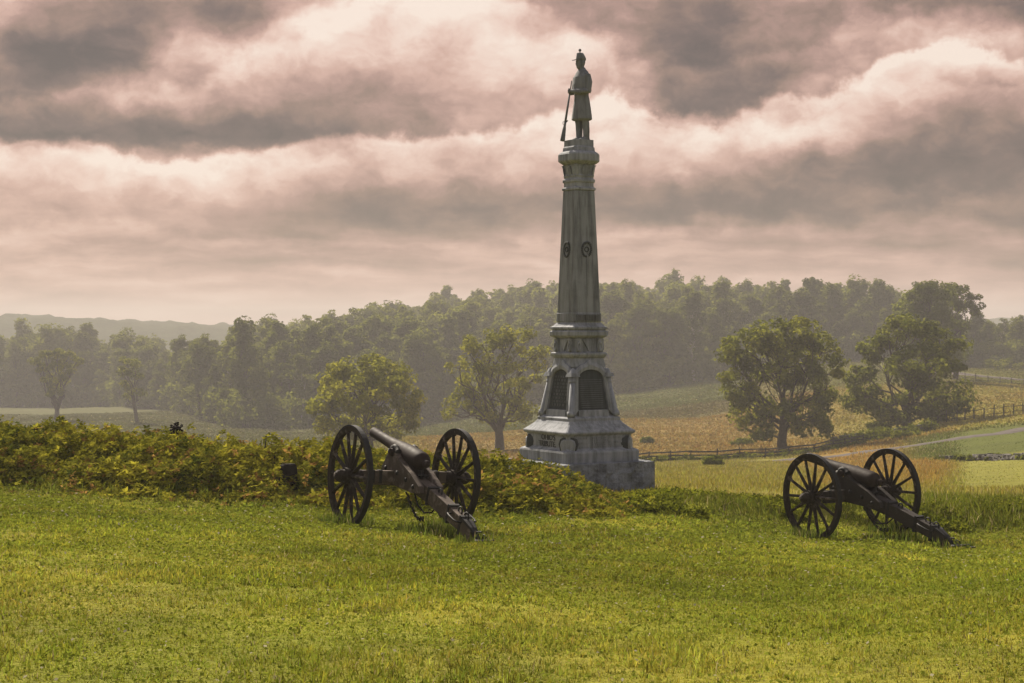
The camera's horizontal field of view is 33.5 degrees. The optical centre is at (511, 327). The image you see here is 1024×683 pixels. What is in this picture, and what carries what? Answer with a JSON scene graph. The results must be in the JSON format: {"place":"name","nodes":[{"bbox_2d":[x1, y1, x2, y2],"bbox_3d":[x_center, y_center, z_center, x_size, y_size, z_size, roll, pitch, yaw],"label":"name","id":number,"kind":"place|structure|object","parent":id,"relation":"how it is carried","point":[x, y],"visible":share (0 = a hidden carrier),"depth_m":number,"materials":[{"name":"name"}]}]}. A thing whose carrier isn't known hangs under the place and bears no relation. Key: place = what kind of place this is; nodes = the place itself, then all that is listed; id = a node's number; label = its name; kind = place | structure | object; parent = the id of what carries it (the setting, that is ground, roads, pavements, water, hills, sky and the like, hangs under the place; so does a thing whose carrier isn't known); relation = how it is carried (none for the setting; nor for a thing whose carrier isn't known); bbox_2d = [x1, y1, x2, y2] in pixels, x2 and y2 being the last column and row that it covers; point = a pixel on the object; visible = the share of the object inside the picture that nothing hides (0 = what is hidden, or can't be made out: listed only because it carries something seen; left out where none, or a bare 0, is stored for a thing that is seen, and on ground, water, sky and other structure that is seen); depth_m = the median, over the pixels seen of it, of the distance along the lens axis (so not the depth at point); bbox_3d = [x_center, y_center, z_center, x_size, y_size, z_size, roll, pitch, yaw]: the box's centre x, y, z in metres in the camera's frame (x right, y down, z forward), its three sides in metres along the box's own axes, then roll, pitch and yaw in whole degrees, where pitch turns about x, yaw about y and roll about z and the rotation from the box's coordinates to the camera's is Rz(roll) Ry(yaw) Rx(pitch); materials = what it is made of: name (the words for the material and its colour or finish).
{"place":"outdoors","nodes":[
{"label":"outdoors","id":0,"kind":"place"},
{"bbox_2d":[0,313,253,352],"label":"hills","id":1,"kind":"structure","parent":0,"point":[168,330],"depth_m":1140.68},
{"bbox_2d":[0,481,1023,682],"bbox_3d":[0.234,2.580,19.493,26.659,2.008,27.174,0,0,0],"label":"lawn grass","id":2,"kind":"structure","parent":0,"point":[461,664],"depth_m":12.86,"materials":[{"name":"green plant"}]},
{"bbox_2d":[0,359,1023,682],"bbox_3d":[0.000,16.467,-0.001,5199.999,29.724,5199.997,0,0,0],"label":"ground","id":3,"kind":"structure","parent":0,"point":[1006,447],"depth_m":11.02,"materials":[{"name":"green plant"}]},
{"bbox_2d":[26,323,75,406],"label":"woodland tree","id":4,"kind":"object","parent":3,"relation":"on","point":[57,337],"visible":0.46,"depth_m":505.47,"materials":[{"name":"green plant"}]},
{"bbox_2d":[26,348,84,419],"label":"tree","id":5,"kind":"object","parent":3,"relation":"on","point":[55,384],"visible":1,"depth_m":359.02,"materials":[{"name":"green plant"}]},
{"bbox_2d":[61,330,98,382],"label":"woodland tree","id":6,"kind":"object","parent":3,"relation":"on","point":[82,341],"visible":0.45,"depth_m":507.85,"materials":[{"name":"green plant"}]},
{"bbox_2d":[73,322,111,361],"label":"woodland tree","id":7,"kind":"object","parent":3,"relation":"on","point":[88,328],"visible":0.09,"depth_m":532.22,"materials":[{"name":"green plant"}]},
{"bbox_2d":[90,369,111,406],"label":"woodland tree","id":8,"kind":"object","parent":3,"relation":"on","point":[103,375],"visible":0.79,"depth_m":489.25,"materials":[{"name":"green plant"}]},
{"bbox_2d":[107,332,132,404],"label":"woodland tree","id":9,"kind":"object","parent":3,"relation":"on","point":[123,342],"visible":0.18,"depth_m":490.93,"materials":[{"name":"green plant"}]},
{"bbox_2d":[116,349,133,405],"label":"woodland tree","id":10,"kind":"object","parent":3,"relation":"on","point":[126,354],"visible":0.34,"depth_m":467.08,"materials":[{"name":"green plant"}]},
{"bbox_2d":[112,327,137,350],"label":"woodland tree","id":11,"kind":"object","parent":3,"relation":"on","point":[127,332],"visible":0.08,"depth_m":519.73,"materials":[{"name":"green plant"}]},
{"bbox_2d":[115,356,147,421],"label":"tree","id":12,"kind":"object","parent":3,"relation":"on","point":[133,363],"visible":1,"depth_m":344.63,"materials":[{"name":"green plant"}]},
{"bbox_2d":[130,363,146,407],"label":"woodland tree","id":13,"kind":"object","parent":3,"relation":"on","point":[142,368],"visible":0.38,"depth_m":456.63,"materials":[{"name":"green plant"}]},
{"bbox_2d":[131,335,153,357],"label":"woodland tree","id":14,"kind":"object","parent":3,"relation":"on","point":[136,344],"visible":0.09,"depth_m":480.12,"materials":[{"name":"green plant"}]},
{"bbox_2d":[129,345,158,379],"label":"woodland tree","id":15,"kind":"object","parent":3,"relation":"on","point":[143,355],"visible":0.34,"depth_m":471.85,"materials":[{"name":"green plant"}]},
{"bbox_2d":[140,360,156,408],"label":"woodland tree","id":16,"kind":"object","parent":3,"relation":"on","point":[149,376],"visible":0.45,"depth_m":452.51,"materials":[{"name":"green plant"}]},
{"bbox_2d":[148,371,167,409],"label":"woodland tree","id":17,"kind":"object","parent":3,"relation":"on","point":[157,377],"visible":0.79,"depth_m":439.09,"materials":[{"name":"green plant"}]},
{"bbox_2d":[147,361,169,408],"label":"woodland tree","id":18,"kind":"object","parent":3,"relation":"on","point":[158,367],"visible":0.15,"depth_m":446.13,"materials":[{"name":"green plant"}]},
{"bbox_2d":[162,334,192,390],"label":"woodland tree","id":19,"kind":"object","parent":3,"relation":"on","point":[178,345],"visible":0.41,"depth_m":424.94,"materials":[{"name":"green plant"}]},
{"bbox_2d":[169,352,194,409],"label":"woodland tree","id":20,"kind":"object","parent":3,"relation":"on","point":[177,364],"visible":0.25,"depth_m":417.99,"materials":[{"name":"green plant"}]},
{"bbox_2d":[180,340,217,418],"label":"woodland tree","id":21,"kind":"object","parent":3,"relation":"on","point":[199,362],"visible":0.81,"depth_m":381.19,"materials":[{"name":"green plant"}]},
{"bbox_2d":[183,333,221,413],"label":"woodland tree","id":22,"kind":"object","parent":3,"relation":"on","point":[212,343],"visible":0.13,"depth_m":403.62,"materials":[{"name":"green plant"}]},
{"bbox_2d":[201,364,223,417],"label":"woodland tree","id":23,"kind":"object","parent":3,"relation":"on","point":[215,372],"visible":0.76,"depth_m":366.47,"materials":[{"name":"green plant"}]},
{"bbox_2d":[216,386,231,424],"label":"woodland tree","id":24,"kind":"object","parent":3,"relation":"on","point":[223,392],"visible":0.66,"depth_m":346.70,"materials":[{"name":"green plant"}]},
{"bbox_2d":[216,341,232,395],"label":"woodland tree","id":25,"kind":"object","parent":3,"relation":"on","point":[222,369],"visible":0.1,"depth_m":375.97,"materials":[{"name":"green plant"}]},
{"bbox_2d":[217,327,256,413],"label":"woodland tree","id":26,"kind":"object","parent":3,"relation":"on","point":[225,351],"visible":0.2,"depth_m":370.99,"materials":[{"name":"green plant"}]},
{"bbox_2d":[226,315,260,426],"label":"woodland tree","id":27,"kind":"object","parent":3,"relation":"on","point":[246,351],"visible":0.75,"depth_m":353.21,"materials":[{"name":"green plant"}]},
{"bbox_2d":[258,331,278,373],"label":"woodland tree","id":28,"kind":"object","parent":3,"relation":"on","point":[270,340],"visible":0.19,"depth_m":378.00,"materials":[{"name":"green plant"}]},
{"bbox_2d":[261,345,286,393],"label":"woodland tree","id":29,"kind":"object","parent":3,"relation":"on","point":[270,368],"visible":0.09,"depth_m":368.82,"materials":[{"name":"green plant"}]},
{"bbox_2d":[258,320,295,370],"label":"woodland tree","id":30,"kind":"object","parent":3,"relation":"on","point":[280,330],"visible":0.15,"depth_m":383.65,"materials":[{"name":"green plant"}]},
{"bbox_2d":[279,463,297,489],"bbox_3d":[-3.807,2.662,28.887,0.341,0.710,0.295,0,0,16],"label":"stump","id":31,"kind":"object","parent":3,"relation":"on","point":[289,470],"visible":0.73,"depth_m":28.79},
{"bbox_2d":[273,362,312,414],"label":"woodland tree","id":32,"kind":"object","parent":3,"relation":"on","point":[286,376],"visible":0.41,"depth_m":353.16,"materials":[{"name":"green plant"}]},
{"bbox_2d":[305,341,337,421],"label":"woodland tree","id":33,"kind":"object","parent":3,"relation":"on","point":[318,357],"visible":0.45,"depth_m":355.99,"materials":[{"name":"green plant"}]},
{"bbox_2d":[306,316,342,377],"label":"woodland tree","id":34,"kind":"object","parent":3,"relation":"on","point":[329,331],"visible":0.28,"depth_m":377.17,"materials":[{"name":"green plant"}]},
{"bbox_2d":[0,415,657,519],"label":"ground cover","id":35,"kind":"object","parent":3,"relation":"on","point":[540,480],"visible":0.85,"depth_m":29.15,"materials":[{"name":"green plant"}]},
{"bbox_2d":[327,318,350,335],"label":"woodland tree","id":36,"kind":"object","parent":3,"relation":"on","point":[340,329],"visible":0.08,"depth_m":410.71,"materials":[{"name":"green plant"}]},
{"bbox_2d":[333,340,357,416],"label":"woodland tree","id":37,"kind":"object","parent":3,"relation":"on","point":[345,350],"visible":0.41,"depth_m":370.43,"materials":[{"name":"green plant"}]},
{"bbox_2d":[341,325,376,372],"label":"woodland tree","id":38,"kind":"object","parent":3,"relation":"on","point":[354,336],"visible":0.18,"depth_m":390.08,"materials":[{"name":"green plant"}]},
{"bbox_2d":[305,352,427,447],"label":"tree","id":39,"kind":"object","parent":3,"relation":"on","point":[378,383],"visible":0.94,"depth_m":188.31,"materials":[{"name":"green plant"}]},
{"bbox_2d":[355,347,390,405],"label":"woodland tree","id":40,"kind":"object","parent":3,"relation":"on","point":[376,352],"visible":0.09,"depth_m":378.13,"materials":[{"name":"green plant"}]},
{"bbox_2d":[358,311,393,356],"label":"woodland tree","id":41,"kind":"object","parent":3,"relation":"on","point":[371,326],"visible":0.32,"depth_m":405.96,"materials":[{"name":"green plant"}]},
{"bbox_2d":[363,314,401,339],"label":"woodland tree","id":42,"kind":"object","parent":3,"relation":"on","point":[393,322],"visible":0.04,"depth_m":424.18,"materials":[{"name":"green plant"}]},
{"bbox_2d":[393,314,422,360],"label":"woodland tree","id":43,"kind":"object","parent":3,"relation":"on","point":[404,327],"visible":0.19,"depth_m":406.93,"materials":[{"name":"green plant"}]},
{"bbox_2d":[327,425,493,541],"bbox_3d":[-1.196,2.185,24.303,2.194,1.470,3.960,4,-2,-29],"label":"cannon","id":44,"kind":"object","parent":3,"relation":"on","point":[405,466],"visible":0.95,"depth_m":24.68,"materials":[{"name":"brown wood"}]},
{"bbox_2d":[398,327,448,412],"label":"woodland tree","id":45,"kind":"object","parent":3,"relation":"on","point":[417,343],"visible":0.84,"depth_m":391.39,"materials":[{"name":"green plant"}]},
{"bbox_2d":[420,321,440,364],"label":"woodland tree","id":46,"kind":"object","parent":3,"relation":"on","point":[429,326],"visible":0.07,"depth_m":434.90,"materials":[{"name":"green plant"}]},
{"bbox_2d":[436,313,461,384],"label":"woodland tree","id":47,"kind":"object","parent":3,"relation":"on","point":[450,341],"visible":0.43,"depth_m":412.70,"materials":[{"name":"green plant"}]},
{"bbox_2d":[451,306,472,374],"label":"woodland tree","id":48,"kind":"object","parent":3,"relation":"on","point":[463,326],"visible":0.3,"depth_m":430.14,"materials":[{"name":"green plant"}]},
{"bbox_2d":[453,337,483,383],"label":"woodland tree","id":49,"kind":"object","parent":3,"relation":"on","point":[459,352],"visible":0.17,"depth_m":408.53,"materials":[{"name":"green plant"}]},
{"bbox_2d":[466,311,479,338],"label":"woodland tree","id":50,"kind":"object","parent":3,"relation":"on","point":[473,324],"visible":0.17,"depth_m":442.78,"materials":[{"name":"green plant"}]},
{"bbox_2d":[439,323,551,449],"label":"tree","id":51,"kind":"object","parent":3,"relation":"on","point":[494,421],"visible":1,"depth_m":214.41,"materials":[{"name":"green plant"}]},
{"bbox_2d":[483,319,522,381],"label":"woodland tree","id":52,"kind":"object","parent":3,"relation":"on","point":[498,324],"visible":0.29,"depth_m":405.36,"materials":[{"name":"green plant"}]},
{"bbox_2d":[0,361,1023,458],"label":"field grass","id":53,"kind":"structure","parent":3,"relation":"on","point":[468,425],"depth_m":283.63,"materials":[{"name":"plant"}]},
{"bbox_2d":[0,330,1023,427],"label":"undergrowth","id":54,"kind":"object","parent":3,"relation":"on","point":[279,418],"visible":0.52,"depth_m":401.07,"materials":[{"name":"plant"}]},
{"bbox_2d":[0,268,1023,396],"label":"forest","id":55,"kind":"object","parent":3,"relation":"on","point":[502,305],"visible":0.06,"depth_m":503.48,"materials":[{"name":"green plant"}]},
{"bbox_2d":[512,316,531,374],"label":"woodland tree","id":56,"kind":"object","parent":3,"relation":"on","point":[524,320],"visible":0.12,"depth_m":421.22,"materials":[{"name":"green plant"}]},
{"bbox_2d":[514,327,536,393],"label":"woodland tree","id":57,"kind":"object","parent":3,"relation":"on","point":[529,342],"visible":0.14,"depth_m":413.11,"materials":[{"name":"green plant"}]},
{"bbox_2d":[517,305,548,344],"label":"woodland tree","id":58,"kind":"object","parent":3,"relation":"on","point":[539,326],"visible":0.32,"depth_m":428.91,"materials":[{"name":"green plant"}]},
{"bbox_2d":[531,328,552,376],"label":"woodland tree","id":59,"kind":"object","parent":3,"relation":"on","point":[543,336],"visible":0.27,"depth_m":417.33,"materials":[{"name":"green plant"}]},
{"bbox_2d":[534,312,556,370],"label":"woodland tree","id":60,"kind":"object","parent":3,"relation":"on","point":[544,317],"visible":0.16,"depth_m":438.06,"materials":[{"name":"green plant"}]},
{"bbox_2d":[507,139,654,491],"bbox_3d":[1.573,-0.148,40.002,2.709,8.536,2.696,0,0,-31],"label":"monument","id":61,"kind":"object","parent":3,"relation":"on","point":[578,424],"visible":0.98,"depth_m":39.61,"materials":[{"name":"stone"}]},
{"bbox_2d":[560,49,591,141],"bbox_3d":[1.576,-5.474,39.997,0.770,2.187,0.550,0,0,25],"label":"soldier statue","id":62,"kind":"object","parent":61,"relation":"on","point":[581,85],"visible":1,"depth_m":39.87,"materials":[{"name":"stone"}]},
{"bbox_2d":[603,317,627,386],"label":"woodland tree","id":63,"kind":"object","parent":3,"relation":"on","point":[611,345],"visible":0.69,"depth_m":403.63,"materials":[{"name":"green plant"}]},
{"bbox_2d":[600,289,635,335],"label":"woodland tree","id":64,"kind":"object","parent":3,"relation":"on","point":[610,301],"visible":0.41,"depth_m":431.14,"materials":[{"name":"green plant"}]},
{"bbox_2d":[317,510,974,548],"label":"unmown grass","id":65,"kind":"structure","parent":3,"relation":"on","point":[431,528],"depth_m":25.35,"materials":[{"name":"green plant"}]},
{"bbox_2d":[634,293,664,366],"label":"woodland tree","id":66,"kind":"object","parent":3,"relation":"on","point":[651,303],"visible":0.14,"depth_m":421.71,"materials":[{"name":"green plant"}]},
{"bbox_2d":[679,285,706,320],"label":"woodland tree","id":67,"kind":"object","parent":3,"relation":"on","point":[687,289],"visible":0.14,"depth_m":447.93,"materials":[{"name":"green plant"}]},
{"bbox_2d":[679,290,709,380],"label":"woodland tree","id":68,"kind":"object","parent":3,"relation":"on","point":[691,305],"visible":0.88,"depth_m":408.49,"materials":[{"name":"green plant"}]},
{"bbox_2d":[701,454,724,464],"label":"bush","id":69,"kind":"object","parent":3,"relation":"on","point":[715,459],"visible":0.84,"depth_m":124.35,"materials":[{"name":"green plant"}]},
{"bbox_2d":[705,280,734,335],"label":"woodland tree","id":70,"kind":"object","parent":3,"relation":"on","point":[720,289],"visible":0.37,"depth_m":438.68,"materials":[{"name":"green plant"}]},
{"bbox_2d":[728,438,754,444],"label":"bush","id":71,"kind":"object","parent":3,"relation":"on","point":[738,441],"visible":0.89,"depth_m":194.69,"materials":[{"name":"green plant"}]},
{"bbox_2d":[639,434,864,460],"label":"rail fence","id":72,"kind":"object","parent":3,"relation":"on","point":[739,449],"visible":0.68,"depth_m":159.84,"materials":[{"name":"brown wood"}]},
{"bbox_2d":[740,294,765,328],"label":"woodland tree","id":73,"kind":"object","parent":3,"relation":"on","point":[754,304],"visible":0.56,"depth_m":432.66,"materials":[{"name":"green plant"}]},
{"bbox_2d":[487,423,1023,499],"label":"meadow grass","id":74,"kind":"structure","parent":3,"relation":"on","point":[730,473],"depth_m":89.58,"materials":[{"name":"plant"}]},
{"bbox_2d":[760,283,792,329],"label":"woodland tree","id":75,"kind":"object","parent":3,"relation":"on","point":[771,298],"visible":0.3,"depth_m":440.30,"materials":[{"name":"green plant"}]},
{"bbox_2d":[713,314,850,450],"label":"tree","id":76,"kind":"object","parent":3,"relation":"on","point":[767,345],"visible":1,"depth_m":178.94,"materials":[{"name":"green plant"}]},
{"bbox_2d":[768,292,800,338],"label":"woodland tree","id":77,"kind":"object","parent":3,"relation":"on","point":[778,309],"visible":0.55,"depth_m":427.18,"materials":[{"name":"green plant"}]},
{"bbox_2d":[784,287,826,361],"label":"woodland tree","id":78,"kind":"object","parent":3,"relation":"on","point":[800,298],"visible":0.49,"depth_m":431.02,"materials":[{"name":"green plant"}]},
{"bbox_2d":[796,277,831,326],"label":"woodland tree","id":79,"kind":"object","parent":3,"relation":"on","point":[813,285],"visible":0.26,"depth_m":454.16,"materials":[{"name":"green plant"}]},
{"bbox_2d":[622,485,1023,532],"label":"bank weeds","id":80,"kind":"object","parent":3,"relation":"on","point":[672,504],"visible":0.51,"depth_m":30.61,"materials":[{"name":"green plant"}]},
{"bbox_2d":[640,417,1023,461],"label":"weeds","id":81,"kind":"object","parent":3,"relation":"on","point":[878,432],"visible":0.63,"depth_m":165.31,"materials":[{"name":"green plant"}]},
{"bbox_2d":[815,282,850,337],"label":"woodland tree","id":82,"kind":"object","parent":3,"relation":"on","point":[832,297],"visible":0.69,"depth_m":446.65,"materials":[{"name":"green plant"}]},
{"bbox_2d":[830,321,842,355],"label":"woodland tree","id":83,"kind":"object","parent":3,"relation":"on","point":[836,328],"visible":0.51,"depth_m":438.91,"materials":[{"name":"green plant"}]},
{"bbox_2d":[842,274,874,358],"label":"woodland tree","id":84,"kind":"object","parent":3,"relation":"on","point":[857,289],"visible":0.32,"depth_m":456.60,"materials":[{"name":"green plant"}]},
{"bbox_2d":[855,311,873,359],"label":"woodland tree","id":85,"kind":"object","parent":3,"relation":"on","point":[863,321],"visible":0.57,"depth_m":438.58,"materials":[{"name":"green plant"}]},
{"bbox_2d":[855,278,896,336],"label":"woodland tree","id":86,"kind":"object","parent":3,"relation":"on","point":[875,299],"visible":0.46,"depth_m":448.11,"materials":[{"name":"green plant"}]},
{"bbox_2d":[783,448,974,547],"bbox_3d":[6.215,2.817,28.393,2.194,1.470,3.960,-1,-1,-29],"label":"cannon","id":87,"kind":"object","parent":3,"relation":"on","point":[867,488],"visible":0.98,"depth_m":28.68,"materials":[{"name":"black metal"}]},
{"bbox_2d":[830,421,932,444],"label":"stone wall","id":88,"kind":"structure","parent":3,"relation":"on","point":[870,438],"depth_m":177.98,"materials":[{"name":"grey stone"}]},
{"bbox_2d":[877,308,891,356],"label":"woodland tree","id":89,"kind":"object","parent":3,"relation":"on","point":[885,313],"visible":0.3,"depth_m":434.28,"materials":[{"name":"green plant"}]},
{"bbox_2d":[889,429,920,438],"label":"bush","id":90,"kind":"object","parent":3,"relation":"on","point":[897,433],"visible":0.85,"depth_m":174.60,"materials":[{"name":"green plant"}]},
{"bbox_2d":[836,312,982,427],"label":"tree","id":91,"kind":"object","parent":3,"relation":"on","point":[917,376],"visible":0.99,"depth_m":193.98,"materials":[{"name":"green plant"}]},
{"bbox_2d":[891,279,964,375],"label":"tree","id":92,"kind":"object","parent":3,"relation":"on","point":[927,294],"visible":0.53,"depth_m":298.09,"materials":[{"name":"green plant"}]},
{"bbox_2d":[940,282,985,379],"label":"tree","id":93,"kind":"object","parent":3,"relation":"on","point":[961,326],"visible":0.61,"depth_m":309.09,"materials":[{"name":"green plant"}]},
{"bbox_2d":[964,312,988,366],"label":"woodland tree","id":94,"kind":"object","parent":3,"relation":"on","point":[975,326],"visible":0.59,"depth_m":421.92,"materials":[{"name":"green plant"}]},
{"bbox_2d":[937,403,1023,422],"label":"rail fence","id":95,"kind":"object","parent":3,"relation":"on","point":[993,413],"visible":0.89,"depth_m":189.51,"materials":[{"name":"brown wood"}]},
{"bbox_2d":[945,452,1023,460],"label":"stone wall","id":96,"kind":"structure","parent":3,"relation":"on","point":[992,457],"depth_m":115.03,"materials":[{"name":"grey stone"}]},
{"bbox_2d":[979,321,995,360],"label":"woodland tree","id":97,"kind":"object","parent":3,"relation":"on","point":[987,328],"visible":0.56,"depth_m":415.67,"materials":[{"name":"green plant"}]},
{"bbox_2d":[992,318,1012,355],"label":"woodland tree","id":98,"kind":"object","parent":3,"relation":"on","point":[1004,328],"visible":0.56,"depth_m":421.59,"materials":[{"name":"green plant"}]},
{"bbox_2d":[985,357,1023,369],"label":"bush","id":99,"kind":"object","parent":3,"relation":"on","point":[1003,365],"visible":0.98,"depth_m":376.13,"materials":[{"name":"green plant"}]},
{"bbox_2d":[1006,316,1023,364],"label":"woodland tree","id":100,"kind":"object","parent":3,"relation":"on","point":[1016,333],"visible":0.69,"depth_m":406.77,"materials":[{"name":"green plant"}]},
{"bbox_2d":[0,469,1023,532],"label":"tall grass","id":101,"kind":"structure","parent":0,"point":[726,503],"depth_m":30.18,"materials":[{"name":"green plant"}]},
{"bbox_2d":[0,0,1023,324],"label":"sky","id":102,"kind":"structure","parent":0,"point":[207,162],"materials":[{"name":"grey"}]},
{"bbox_2d":[686,427,1023,464],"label":"road","id":103,"kind":"structure","parent":0,"point":[1015,430],"depth_m":158.49,"materials":[{"name":"grey asphalt"}]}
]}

